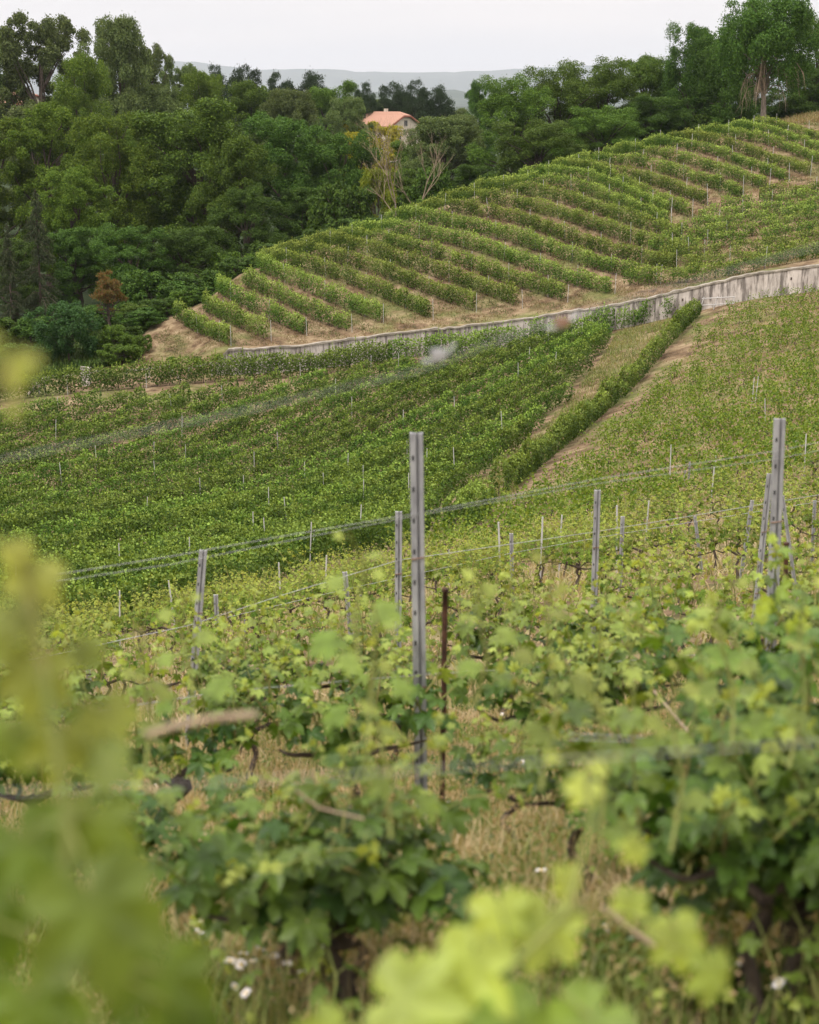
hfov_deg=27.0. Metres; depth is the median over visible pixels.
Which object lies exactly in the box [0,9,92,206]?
deciduous tree
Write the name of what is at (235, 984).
daisy
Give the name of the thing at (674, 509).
grape vine
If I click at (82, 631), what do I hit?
grape vine
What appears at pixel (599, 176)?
vine hedge
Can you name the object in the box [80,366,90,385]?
stone pillar
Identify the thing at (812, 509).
grape vine
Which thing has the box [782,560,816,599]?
grape vine
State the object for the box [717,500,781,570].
grape vine
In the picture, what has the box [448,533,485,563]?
grape vine
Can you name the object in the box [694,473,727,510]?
grape vine
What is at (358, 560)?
grape vine
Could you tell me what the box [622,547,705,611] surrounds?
grape vine
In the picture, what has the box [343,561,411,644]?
grape vine
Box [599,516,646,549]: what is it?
grape vine
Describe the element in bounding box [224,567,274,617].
grape vine
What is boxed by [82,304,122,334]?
bush
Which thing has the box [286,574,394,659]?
grape vine
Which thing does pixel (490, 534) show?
grape vine
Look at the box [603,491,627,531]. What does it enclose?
grape vine
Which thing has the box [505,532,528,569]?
grape vine
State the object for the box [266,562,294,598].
grape vine
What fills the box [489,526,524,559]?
grape vine
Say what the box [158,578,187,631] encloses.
grape vine
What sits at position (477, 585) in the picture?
grape vine
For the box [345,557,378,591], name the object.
grape vine
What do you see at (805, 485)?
grape vine
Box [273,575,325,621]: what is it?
grape vine
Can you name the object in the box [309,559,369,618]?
grape vine
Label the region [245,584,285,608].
grape vine
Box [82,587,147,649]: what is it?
grape vine
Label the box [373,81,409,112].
pine tree
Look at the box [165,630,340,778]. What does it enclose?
grape vine
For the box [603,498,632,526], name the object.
grape vine
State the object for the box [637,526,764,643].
grape vine
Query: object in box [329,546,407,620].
grape vine
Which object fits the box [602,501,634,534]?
grape vine
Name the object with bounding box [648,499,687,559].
grape vine
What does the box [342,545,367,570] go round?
grape vine
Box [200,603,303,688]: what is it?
grape vine
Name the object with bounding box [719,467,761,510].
grape vine
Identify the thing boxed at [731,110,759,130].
bush
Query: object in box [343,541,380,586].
grape vine
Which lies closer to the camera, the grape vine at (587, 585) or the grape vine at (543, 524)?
the grape vine at (587, 585)
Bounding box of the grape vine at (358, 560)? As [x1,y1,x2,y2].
[328,546,368,599]
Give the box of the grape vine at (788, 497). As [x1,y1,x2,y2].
[760,468,800,534]
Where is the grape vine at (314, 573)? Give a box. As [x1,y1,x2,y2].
[302,558,331,603]
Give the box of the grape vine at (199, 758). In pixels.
[67,626,299,855]
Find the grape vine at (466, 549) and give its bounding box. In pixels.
[438,534,496,568]
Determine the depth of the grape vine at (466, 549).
38.45 m
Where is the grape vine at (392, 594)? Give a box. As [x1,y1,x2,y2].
[377,550,411,621]
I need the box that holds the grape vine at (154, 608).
[145,599,174,631]
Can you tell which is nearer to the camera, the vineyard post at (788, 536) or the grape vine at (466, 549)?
the vineyard post at (788, 536)
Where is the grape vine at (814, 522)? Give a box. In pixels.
[783,483,818,558]
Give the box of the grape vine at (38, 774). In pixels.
[0,622,103,802]
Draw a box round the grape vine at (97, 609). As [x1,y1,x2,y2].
[84,594,121,629]
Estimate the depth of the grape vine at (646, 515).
37.94 m
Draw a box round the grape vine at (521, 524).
[513,508,547,551]
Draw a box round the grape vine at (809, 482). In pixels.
[796,466,817,499]
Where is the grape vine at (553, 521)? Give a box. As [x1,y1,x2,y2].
[543,507,571,535]
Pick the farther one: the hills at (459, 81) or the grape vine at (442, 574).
the hills at (459, 81)
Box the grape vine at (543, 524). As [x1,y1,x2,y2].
[521,507,566,556]
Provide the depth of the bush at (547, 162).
220.09 m
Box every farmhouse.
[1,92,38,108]
[361,109,419,161]
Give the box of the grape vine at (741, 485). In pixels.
[723,476,763,518]
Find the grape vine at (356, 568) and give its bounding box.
[333,546,380,596]
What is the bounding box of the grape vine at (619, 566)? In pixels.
[574,538,644,603]
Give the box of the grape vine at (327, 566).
[302,551,362,607]
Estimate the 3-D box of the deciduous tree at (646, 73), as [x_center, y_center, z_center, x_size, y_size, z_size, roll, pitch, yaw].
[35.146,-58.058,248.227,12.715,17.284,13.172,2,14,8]
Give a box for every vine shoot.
[0,335,44,421]
[0,537,221,1023]
[120,620,173,768]
[153,591,235,728]
[296,750,731,1023]
[307,529,404,662]
[320,568,416,744]
[354,631,442,837]
[453,569,518,705]
[507,549,594,789]
[556,637,639,853]
[642,654,710,851]
[697,574,776,745]
[778,574,818,767]
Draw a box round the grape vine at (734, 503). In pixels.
[721,486,754,522]
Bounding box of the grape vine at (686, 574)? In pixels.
[643,544,765,680]
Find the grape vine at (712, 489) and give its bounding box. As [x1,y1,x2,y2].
[695,466,732,511]
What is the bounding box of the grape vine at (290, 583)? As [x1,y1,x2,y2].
[271,576,314,615]
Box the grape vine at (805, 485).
[785,459,818,514]
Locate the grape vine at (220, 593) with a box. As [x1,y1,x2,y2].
[208,573,242,619]
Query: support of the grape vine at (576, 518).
on the ground at (678, 348)
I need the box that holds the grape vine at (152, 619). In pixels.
[137,574,193,652]
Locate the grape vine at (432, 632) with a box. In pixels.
[360,597,470,675]
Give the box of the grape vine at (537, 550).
[513,519,560,582]
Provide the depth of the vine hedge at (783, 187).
153.23 m
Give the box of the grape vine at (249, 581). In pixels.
[234,566,288,626]
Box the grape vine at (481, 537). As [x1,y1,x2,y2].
[460,526,501,555]
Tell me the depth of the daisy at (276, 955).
4.99 m
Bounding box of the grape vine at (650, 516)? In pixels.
[631,495,672,533]
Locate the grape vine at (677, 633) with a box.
[599,531,818,858]
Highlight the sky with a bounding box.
[0,0,818,71]
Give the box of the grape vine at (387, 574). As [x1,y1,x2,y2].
[374,553,408,592]
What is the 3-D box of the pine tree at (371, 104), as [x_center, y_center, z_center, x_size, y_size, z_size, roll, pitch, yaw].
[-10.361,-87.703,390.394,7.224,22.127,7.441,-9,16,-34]
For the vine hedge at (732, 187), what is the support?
on the ground at (678, 348)
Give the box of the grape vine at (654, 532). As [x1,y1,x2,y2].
[625,509,678,561]
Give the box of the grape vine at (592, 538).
[565,525,615,553]
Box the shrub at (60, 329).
[22,298,103,360]
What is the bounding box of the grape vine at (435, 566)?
[404,542,449,592]
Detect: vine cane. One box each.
[145,711,257,738]
[295,790,363,819]
[601,905,654,947]
[653,690,700,744]
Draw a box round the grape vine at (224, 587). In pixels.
[204,564,265,633]
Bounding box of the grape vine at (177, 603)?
[154,585,216,636]
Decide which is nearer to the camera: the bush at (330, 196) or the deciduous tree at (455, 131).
the bush at (330, 196)
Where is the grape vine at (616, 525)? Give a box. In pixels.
[568,513,628,565]
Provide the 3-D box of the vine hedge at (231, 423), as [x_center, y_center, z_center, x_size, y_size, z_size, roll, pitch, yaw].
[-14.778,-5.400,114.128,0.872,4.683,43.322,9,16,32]
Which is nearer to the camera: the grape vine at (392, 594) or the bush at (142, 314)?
the grape vine at (392, 594)
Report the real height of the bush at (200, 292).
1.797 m
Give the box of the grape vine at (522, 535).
[512,523,547,547]
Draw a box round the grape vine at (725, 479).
[707,466,743,495]
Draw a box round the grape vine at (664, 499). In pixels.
[650,485,689,525]
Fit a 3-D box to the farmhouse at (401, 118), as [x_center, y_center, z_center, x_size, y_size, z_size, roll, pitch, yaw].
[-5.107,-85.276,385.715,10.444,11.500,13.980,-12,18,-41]
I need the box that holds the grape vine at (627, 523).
[600,507,650,571]
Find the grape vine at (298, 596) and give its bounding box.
[242,569,333,655]
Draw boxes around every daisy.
[223,982,237,1003]
[225,958,236,1009]
[235,958,245,969]
[238,952,247,1004]
[240,987,269,1022]
[271,953,278,999]
[535,868,545,883]
[583,924,609,944]
[772,978,800,1015]
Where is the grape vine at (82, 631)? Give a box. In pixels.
[54,594,134,680]
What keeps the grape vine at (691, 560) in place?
on the ground at (678, 348)
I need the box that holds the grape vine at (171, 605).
[158,580,227,620]
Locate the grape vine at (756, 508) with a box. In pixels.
[737,486,800,525]
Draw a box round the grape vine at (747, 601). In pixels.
[703,545,818,644]
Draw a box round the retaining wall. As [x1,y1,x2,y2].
[216,264,818,374]
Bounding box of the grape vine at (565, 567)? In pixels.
[546,517,592,576]
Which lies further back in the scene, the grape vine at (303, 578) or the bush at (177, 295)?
the bush at (177, 295)
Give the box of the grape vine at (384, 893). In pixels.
[129,722,492,1023]
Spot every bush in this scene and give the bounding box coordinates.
[0,317,24,345]
[0,342,52,355]
[10,315,56,345]
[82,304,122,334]
[94,343,144,365]
[96,323,131,349]
[100,324,142,343]
[113,302,149,319]
[114,268,176,313]
[116,307,167,328]
[129,334,152,352]
[137,280,211,302]
[137,299,165,305]
[147,297,181,315]
[168,268,227,292]
[168,290,198,308]
[177,285,213,303]
[204,248,255,294]
[217,256,258,274]
[249,240,282,263]
[258,243,304,259]
[293,228,340,248]
[306,177,375,238]
[338,217,391,240]
[395,162,453,218]
[416,198,448,214]
[472,171,520,190]
[538,159,561,176]
[644,131,688,145]
[684,113,736,136]
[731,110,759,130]
[769,105,806,121]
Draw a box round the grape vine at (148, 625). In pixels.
[133,594,165,651]
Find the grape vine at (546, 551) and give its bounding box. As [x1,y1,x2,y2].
[522,517,567,580]
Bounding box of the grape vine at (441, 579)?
[436,552,483,637]
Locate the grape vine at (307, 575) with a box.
[273,538,363,629]
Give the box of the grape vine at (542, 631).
[513,578,652,742]
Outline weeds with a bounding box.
[0,669,818,1023]
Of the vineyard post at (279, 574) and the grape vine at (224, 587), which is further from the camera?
the vineyard post at (279, 574)
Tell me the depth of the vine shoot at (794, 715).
3.36 m
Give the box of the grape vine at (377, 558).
[353,543,393,571]
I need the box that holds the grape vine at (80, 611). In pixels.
[42,598,90,650]
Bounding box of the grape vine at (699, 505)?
[666,476,703,531]
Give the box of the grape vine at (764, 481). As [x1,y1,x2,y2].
[749,467,789,510]
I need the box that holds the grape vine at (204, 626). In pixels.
[170,580,276,696]
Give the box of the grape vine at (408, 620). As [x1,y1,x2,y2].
[380,562,478,627]
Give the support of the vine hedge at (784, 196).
on the ground at (678, 348)
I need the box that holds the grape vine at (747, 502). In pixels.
[728,475,783,516]
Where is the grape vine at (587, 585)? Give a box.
[585,523,659,634]
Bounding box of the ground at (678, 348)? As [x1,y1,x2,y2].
[0,106,818,1023]
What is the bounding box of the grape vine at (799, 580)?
[759,560,817,626]
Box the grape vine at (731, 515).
[711,495,758,540]
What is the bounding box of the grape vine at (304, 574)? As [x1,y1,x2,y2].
[290,559,323,608]
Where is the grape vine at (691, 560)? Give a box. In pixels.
[641,528,709,602]
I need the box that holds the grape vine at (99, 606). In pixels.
[79,594,118,626]
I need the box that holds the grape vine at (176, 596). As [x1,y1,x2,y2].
[166,580,193,629]
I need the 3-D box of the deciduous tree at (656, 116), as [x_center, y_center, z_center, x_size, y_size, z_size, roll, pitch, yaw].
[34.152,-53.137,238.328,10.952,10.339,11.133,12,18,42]
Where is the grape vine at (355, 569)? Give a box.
[333,550,374,585]
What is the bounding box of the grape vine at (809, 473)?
[802,462,818,495]
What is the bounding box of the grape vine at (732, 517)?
[722,489,769,559]
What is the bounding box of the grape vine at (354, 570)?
[328,553,378,600]
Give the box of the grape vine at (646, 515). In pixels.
[605,502,651,538]
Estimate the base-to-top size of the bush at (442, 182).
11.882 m
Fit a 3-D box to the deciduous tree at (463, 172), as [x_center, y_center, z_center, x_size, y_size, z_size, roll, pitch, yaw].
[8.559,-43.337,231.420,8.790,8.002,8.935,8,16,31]
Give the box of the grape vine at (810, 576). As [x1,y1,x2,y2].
[793,548,818,586]
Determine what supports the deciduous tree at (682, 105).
on the ground at (678, 348)
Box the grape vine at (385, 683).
[339,621,455,770]
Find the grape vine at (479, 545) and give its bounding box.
[459,526,516,577]
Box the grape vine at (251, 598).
[225,569,305,637]
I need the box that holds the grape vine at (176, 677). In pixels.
[117,607,190,718]
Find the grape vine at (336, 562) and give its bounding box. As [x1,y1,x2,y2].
[311,548,356,575]
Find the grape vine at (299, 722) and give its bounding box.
[217,604,508,807]
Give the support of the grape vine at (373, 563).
on the ground at (678, 348)
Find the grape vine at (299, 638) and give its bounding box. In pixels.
[256,601,317,678]
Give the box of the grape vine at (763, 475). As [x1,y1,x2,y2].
[745,455,771,483]
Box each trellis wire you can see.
[0,246,817,459]
[0,741,818,792]
[34,495,815,658]
[61,450,818,580]
[63,655,693,715]
[68,442,818,572]
[230,501,818,616]
[569,733,641,737]
[569,739,766,741]
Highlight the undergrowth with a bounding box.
[2,306,175,375]
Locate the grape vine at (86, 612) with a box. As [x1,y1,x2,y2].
[43,591,98,643]
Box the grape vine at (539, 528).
[520,519,567,568]
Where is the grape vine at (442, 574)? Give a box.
[432,543,494,604]
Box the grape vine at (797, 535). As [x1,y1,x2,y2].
[765,503,818,589]
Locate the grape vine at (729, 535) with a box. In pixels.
[698,499,767,584]
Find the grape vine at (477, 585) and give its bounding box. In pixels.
[447,547,539,650]
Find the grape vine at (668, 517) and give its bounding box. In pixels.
[644,487,701,542]
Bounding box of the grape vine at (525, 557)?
[471,534,536,595]
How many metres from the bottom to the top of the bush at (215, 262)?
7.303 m
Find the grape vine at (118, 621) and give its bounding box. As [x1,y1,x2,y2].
[95,583,169,654]
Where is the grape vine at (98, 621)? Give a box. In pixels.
[63,605,126,643]
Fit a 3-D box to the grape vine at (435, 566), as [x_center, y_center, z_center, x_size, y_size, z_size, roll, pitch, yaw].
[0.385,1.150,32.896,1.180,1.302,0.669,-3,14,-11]
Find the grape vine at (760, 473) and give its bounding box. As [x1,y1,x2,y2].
[746,459,784,500]
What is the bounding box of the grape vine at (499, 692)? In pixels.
[449,569,641,800]
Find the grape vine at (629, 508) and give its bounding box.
[616,492,643,519]
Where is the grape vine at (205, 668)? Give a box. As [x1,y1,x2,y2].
[145,588,319,757]
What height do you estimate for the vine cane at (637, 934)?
0.106 m
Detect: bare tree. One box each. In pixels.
[353,115,421,217]
[389,133,450,203]
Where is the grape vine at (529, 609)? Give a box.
[449,548,535,659]
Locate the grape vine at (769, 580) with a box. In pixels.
[756,543,818,652]
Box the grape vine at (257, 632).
[205,594,305,732]
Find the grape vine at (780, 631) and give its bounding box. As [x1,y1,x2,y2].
[588,547,818,756]
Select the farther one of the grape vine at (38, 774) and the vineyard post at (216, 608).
the vineyard post at (216, 608)
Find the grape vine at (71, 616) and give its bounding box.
[60,603,90,638]
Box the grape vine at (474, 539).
[456,530,485,554]
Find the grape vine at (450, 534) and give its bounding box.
[447,519,475,550]
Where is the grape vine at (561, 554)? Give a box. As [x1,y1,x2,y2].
[548,514,625,591]
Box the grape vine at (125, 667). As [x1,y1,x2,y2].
[68,620,165,689]
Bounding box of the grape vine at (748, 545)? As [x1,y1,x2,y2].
[729,513,818,580]
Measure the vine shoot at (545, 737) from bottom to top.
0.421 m
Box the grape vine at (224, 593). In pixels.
[214,573,244,622]
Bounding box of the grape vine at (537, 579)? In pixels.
[492,546,567,598]
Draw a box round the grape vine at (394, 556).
[372,543,410,571]
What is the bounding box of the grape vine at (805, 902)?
[625,724,818,1022]
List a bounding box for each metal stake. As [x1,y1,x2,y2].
[439,587,448,820]
[781,542,789,621]
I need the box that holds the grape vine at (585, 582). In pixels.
[569,581,644,661]
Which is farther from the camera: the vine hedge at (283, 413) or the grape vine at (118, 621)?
the vine hedge at (283, 413)
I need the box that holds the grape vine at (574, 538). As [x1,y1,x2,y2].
[551,522,585,565]
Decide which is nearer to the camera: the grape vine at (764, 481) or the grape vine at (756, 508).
the grape vine at (756, 508)
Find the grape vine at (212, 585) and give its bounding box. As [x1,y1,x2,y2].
[209,568,239,617]
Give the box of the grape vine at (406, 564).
[385,542,434,578]
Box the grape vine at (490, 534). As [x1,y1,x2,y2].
[480,515,509,549]
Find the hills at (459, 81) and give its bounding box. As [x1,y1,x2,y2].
[0,60,815,95]
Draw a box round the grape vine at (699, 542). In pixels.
[667,506,714,578]
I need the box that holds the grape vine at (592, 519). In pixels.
[583,509,614,528]
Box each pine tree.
[89,269,128,325]
[206,62,229,115]
[225,64,265,129]
[262,70,294,115]
[293,70,327,180]
[353,79,379,118]
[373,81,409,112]
[401,77,435,121]
[424,84,458,126]
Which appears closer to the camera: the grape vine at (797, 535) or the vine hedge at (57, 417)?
the grape vine at (797, 535)
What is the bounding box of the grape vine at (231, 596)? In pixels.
[225,571,277,642]
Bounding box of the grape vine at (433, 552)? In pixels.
[403,541,442,565]
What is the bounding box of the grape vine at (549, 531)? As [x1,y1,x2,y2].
[524,512,563,564]
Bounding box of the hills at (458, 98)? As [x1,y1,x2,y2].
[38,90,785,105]
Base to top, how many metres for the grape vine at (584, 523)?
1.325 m
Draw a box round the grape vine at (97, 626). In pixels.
[62,597,118,648]
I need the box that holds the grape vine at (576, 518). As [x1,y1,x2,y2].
[560,503,589,525]
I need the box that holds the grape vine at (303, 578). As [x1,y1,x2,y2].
[293,564,313,606]
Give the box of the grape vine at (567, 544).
[543,520,607,583]
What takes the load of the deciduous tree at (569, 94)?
on the ground at (678, 348)
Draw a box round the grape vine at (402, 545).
[381,531,410,564]
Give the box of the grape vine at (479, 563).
[466,529,520,575]
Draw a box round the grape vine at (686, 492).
[666,477,696,515]
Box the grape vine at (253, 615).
[223,570,303,651]
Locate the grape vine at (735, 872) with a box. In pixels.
[597,613,818,1023]
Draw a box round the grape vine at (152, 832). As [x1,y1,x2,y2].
[18,727,258,945]
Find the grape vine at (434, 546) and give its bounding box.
[424,536,443,559]
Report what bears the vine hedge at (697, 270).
on the ground at (678, 348)
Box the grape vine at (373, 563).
[347,547,386,592]
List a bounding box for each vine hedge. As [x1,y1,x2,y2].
[0,316,606,548]
[0,321,613,551]
[0,325,571,539]
[0,335,534,537]
[0,336,391,400]
[0,340,499,530]
[0,342,595,557]
[0,346,459,518]
[0,354,414,515]
[0,358,372,509]
[0,366,281,486]
[0,367,328,499]
[0,374,238,476]
[0,381,190,467]
[0,384,146,455]
[0,388,101,439]
[0,394,56,431]
[0,415,531,575]
[0,437,506,588]
[0,456,480,597]
[0,470,459,598]
[0,476,444,609]
[0,488,439,616]
[0,496,428,644]
[2,499,429,630]
[3,403,546,573]
[7,380,575,570]
[13,328,609,555]
[172,297,232,343]
[201,287,270,338]
[214,270,307,334]
[241,264,352,330]
[254,243,433,316]
[256,249,384,322]
[272,236,477,310]
[298,227,522,304]
[322,223,567,300]
[349,215,614,291]
[383,203,656,281]
[388,302,614,364]
[406,194,677,268]
[437,184,689,253]
[439,473,497,532]
[469,173,681,236]
[486,169,670,224]
[488,297,701,497]
[518,161,670,210]
[551,155,693,216]
[561,149,743,196]
[567,155,708,202]
[603,139,768,187]
[616,295,676,329]
[623,240,818,285]
[637,131,789,180]
[648,219,818,250]
[651,225,818,261]
[662,207,818,242]
[668,127,811,174]
[679,201,818,231]
[682,235,818,270]
[694,122,818,162]
[698,193,818,221]
[721,185,818,211]
[726,117,818,148]
[751,115,818,139]
[759,178,818,199]
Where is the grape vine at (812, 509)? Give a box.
[801,485,818,542]
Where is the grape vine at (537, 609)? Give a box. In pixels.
[517,569,589,655]
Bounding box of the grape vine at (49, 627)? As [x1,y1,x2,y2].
[39,589,98,644]
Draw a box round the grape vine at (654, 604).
[557,547,686,705]
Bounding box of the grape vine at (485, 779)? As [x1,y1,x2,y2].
[443,692,597,847]
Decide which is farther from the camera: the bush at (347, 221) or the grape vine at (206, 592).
the bush at (347, 221)
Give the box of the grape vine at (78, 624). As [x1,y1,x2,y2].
[0,613,100,676]
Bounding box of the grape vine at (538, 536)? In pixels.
[525,519,556,546]
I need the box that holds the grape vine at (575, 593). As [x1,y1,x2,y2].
[563,571,622,635]
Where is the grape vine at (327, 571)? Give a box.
[314,548,356,612]
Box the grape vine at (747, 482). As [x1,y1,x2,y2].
[733,467,768,494]
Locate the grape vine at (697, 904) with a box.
[494,589,818,1023]
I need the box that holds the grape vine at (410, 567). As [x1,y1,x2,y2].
[384,540,441,601]
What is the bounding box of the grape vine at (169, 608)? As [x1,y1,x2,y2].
[158,591,194,638]
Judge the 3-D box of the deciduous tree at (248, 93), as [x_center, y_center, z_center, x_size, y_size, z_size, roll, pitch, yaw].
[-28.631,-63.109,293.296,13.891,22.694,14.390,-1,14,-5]
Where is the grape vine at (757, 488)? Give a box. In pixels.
[748,473,784,508]
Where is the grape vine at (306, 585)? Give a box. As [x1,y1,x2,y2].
[287,565,335,605]
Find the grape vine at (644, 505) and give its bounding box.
[628,489,662,521]
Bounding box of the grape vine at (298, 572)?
[286,552,328,606]
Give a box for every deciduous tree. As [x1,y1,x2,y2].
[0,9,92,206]
[0,36,32,177]
[0,99,96,289]
[0,103,72,229]
[0,114,41,268]
[0,236,53,314]
[26,163,119,310]
[40,225,113,305]
[43,51,118,236]
[48,110,163,283]
[73,10,156,213]
[86,222,176,312]
[113,41,174,162]
[118,125,187,271]
[119,93,275,280]
[135,82,190,202]
[145,225,232,281]
[158,62,202,151]
[175,68,228,175]
[181,131,280,273]
[206,180,289,257]
[215,77,270,183]
[238,110,333,238]
[259,87,321,189]
[269,183,350,251]
[290,128,383,230]
[300,79,358,153]
[320,95,375,175]
[337,119,403,190]
[340,131,388,174]
[356,167,402,220]
[379,166,416,218]
[390,140,451,186]
[396,115,486,197]
[445,113,487,180]
[446,107,468,144]
[449,163,499,196]
[463,79,500,170]
[465,70,556,174]
[487,118,589,177]
[516,62,598,160]
[548,103,647,161]
[555,54,649,154]
[611,52,690,142]
[622,93,692,143]
[655,20,728,136]
[657,82,703,138]
[689,35,758,132]
[709,0,818,121]
[729,78,780,129]
[766,68,818,117]
[785,15,818,108]
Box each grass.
[0,293,818,746]
[0,638,818,1023]
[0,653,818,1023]
[117,121,818,364]
[424,316,687,547]
[512,309,726,500]
[755,110,818,127]
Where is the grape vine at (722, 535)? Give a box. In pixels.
[677,491,760,567]
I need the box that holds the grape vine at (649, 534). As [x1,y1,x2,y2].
[605,495,663,578]
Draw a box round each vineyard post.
[119,590,120,645]
[168,580,175,631]
[184,549,206,749]
[213,594,220,659]
[278,562,280,588]
[309,522,311,574]
[342,572,352,634]
[395,511,401,669]
[410,432,426,826]
[498,522,500,587]
[509,533,513,601]
[540,517,543,576]
[558,515,562,577]
[590,490,600,648]
[616,505,617,572]
[618,516,624,591]
[693,516,702,569]
[739,500,753,577]
[751,473,771,624]
[765,418,785,652]
[782,496,797,601]
[804,434,806,475]
[810,500,816,561]
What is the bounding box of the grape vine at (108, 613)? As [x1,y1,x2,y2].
[85,596,136,640]
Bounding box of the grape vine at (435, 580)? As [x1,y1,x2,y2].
[425,551,455,593]
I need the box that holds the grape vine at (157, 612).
[134,589,168,639]
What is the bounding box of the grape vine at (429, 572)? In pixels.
[402,526,483,620]
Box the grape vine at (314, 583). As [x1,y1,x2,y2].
[310,566,334,608]
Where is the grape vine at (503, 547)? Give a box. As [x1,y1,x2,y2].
[484,532,524,579]
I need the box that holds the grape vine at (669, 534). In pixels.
[649,513,703,568]
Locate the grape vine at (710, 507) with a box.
[692,484,738,535]
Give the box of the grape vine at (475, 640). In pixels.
[425,556,627,726]
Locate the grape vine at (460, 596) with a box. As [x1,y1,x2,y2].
[425,580,545,683]
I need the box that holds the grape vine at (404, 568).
[369,547,411,603]
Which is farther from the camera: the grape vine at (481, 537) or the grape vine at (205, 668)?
the grape vine at (481, 537)
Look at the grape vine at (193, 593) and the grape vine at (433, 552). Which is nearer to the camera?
the grape vine at (193, 593)
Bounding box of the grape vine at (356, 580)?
[304,554,393,621]
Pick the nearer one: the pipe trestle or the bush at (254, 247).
the pipe trestle
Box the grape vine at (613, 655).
[520,553,697,743]
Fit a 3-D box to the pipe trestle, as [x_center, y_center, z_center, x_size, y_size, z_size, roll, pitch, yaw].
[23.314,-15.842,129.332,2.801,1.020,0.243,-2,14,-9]
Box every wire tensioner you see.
[422,343,456,362]
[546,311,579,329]
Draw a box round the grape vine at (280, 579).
[270,566,301,605]
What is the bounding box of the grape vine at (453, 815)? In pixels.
[174,740,533,987]
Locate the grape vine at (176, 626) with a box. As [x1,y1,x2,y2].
[173,589,220,640]
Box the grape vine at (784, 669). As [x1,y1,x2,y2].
[622,595,818,972]
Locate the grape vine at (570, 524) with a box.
[552,511,590,540]
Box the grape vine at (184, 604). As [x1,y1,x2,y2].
[157,580,212,630]
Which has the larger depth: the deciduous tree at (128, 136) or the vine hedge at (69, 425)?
the deciduous tree at (128, 136)
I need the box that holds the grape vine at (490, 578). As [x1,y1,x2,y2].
[479,532,529,615]
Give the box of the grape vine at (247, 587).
[215,567,270,618]
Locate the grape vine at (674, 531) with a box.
[672,508,707,561]
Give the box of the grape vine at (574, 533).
[554,510,602,563]
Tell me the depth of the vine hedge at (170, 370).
132.94 m
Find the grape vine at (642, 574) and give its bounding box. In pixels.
[637,546,704,616]
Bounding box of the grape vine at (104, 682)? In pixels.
[28,646,115,732]
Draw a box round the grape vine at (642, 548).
[619,522,683,595]
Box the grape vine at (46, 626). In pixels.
[40,609,118,679]
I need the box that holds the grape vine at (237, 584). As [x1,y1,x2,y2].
[207,567,255,621]
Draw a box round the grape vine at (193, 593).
[173,582,216,610]
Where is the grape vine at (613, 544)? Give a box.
[569,514,635,590]
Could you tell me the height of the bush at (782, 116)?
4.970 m
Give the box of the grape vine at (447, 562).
[427,531,479,594]
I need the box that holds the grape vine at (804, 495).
[783,476,812,524]
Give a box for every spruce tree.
[0,225,26,337]
[15,190,62,339]
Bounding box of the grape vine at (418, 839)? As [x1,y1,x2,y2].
[186,712,462,1006]
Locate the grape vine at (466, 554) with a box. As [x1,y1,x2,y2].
[429,532,476,590]
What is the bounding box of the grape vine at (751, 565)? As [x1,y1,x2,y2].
[727,524,798,592]
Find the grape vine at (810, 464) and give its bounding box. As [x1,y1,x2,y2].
[800,441,818,476]
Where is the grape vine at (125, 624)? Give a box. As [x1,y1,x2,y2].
[86,596,144,642]
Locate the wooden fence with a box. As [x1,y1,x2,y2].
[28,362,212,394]
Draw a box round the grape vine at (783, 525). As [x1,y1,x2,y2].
[723,490,796,561]
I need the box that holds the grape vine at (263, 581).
[243,570,278,597]
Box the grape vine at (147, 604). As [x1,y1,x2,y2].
[131,583,159,632]
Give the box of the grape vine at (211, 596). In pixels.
[188,574,226,626]
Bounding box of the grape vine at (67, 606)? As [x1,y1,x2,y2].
[17,604,68,659]
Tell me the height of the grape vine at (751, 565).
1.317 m
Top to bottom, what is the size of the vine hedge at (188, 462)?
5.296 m
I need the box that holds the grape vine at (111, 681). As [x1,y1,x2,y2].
[64,615,137,691]
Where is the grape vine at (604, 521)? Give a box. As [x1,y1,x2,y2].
[574,507,626,576]
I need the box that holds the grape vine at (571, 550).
[554,512,649,601]
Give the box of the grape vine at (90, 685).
[0,605,121,788]
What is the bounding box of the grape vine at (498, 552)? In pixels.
[469,538,523,580]
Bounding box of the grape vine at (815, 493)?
[810,481,818,512]
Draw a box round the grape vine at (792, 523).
[770,492,818,547]
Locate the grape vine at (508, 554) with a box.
[470,531,518,582]
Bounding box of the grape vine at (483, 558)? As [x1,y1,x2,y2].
[435,528,508,607]
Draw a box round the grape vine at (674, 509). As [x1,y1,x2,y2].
[649,487,709,536]
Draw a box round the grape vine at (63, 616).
[42,598,108,640]
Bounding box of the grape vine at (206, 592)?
[190,565,239,625]
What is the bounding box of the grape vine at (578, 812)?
[561,740,725,898]
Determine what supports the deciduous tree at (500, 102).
on the ground at (678, 348)
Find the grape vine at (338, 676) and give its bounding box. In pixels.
[288,570,412,751]
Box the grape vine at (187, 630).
[165,594,247,658]
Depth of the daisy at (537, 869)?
5.40 m
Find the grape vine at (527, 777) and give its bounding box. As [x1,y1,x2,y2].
[489,637,670,900]
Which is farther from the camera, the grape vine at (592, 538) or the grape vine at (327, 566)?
the grape vine at (327, 566)
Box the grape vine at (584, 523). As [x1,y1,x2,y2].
[567,507,609,538]
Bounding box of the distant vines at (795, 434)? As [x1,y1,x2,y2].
[354,283,818,570]

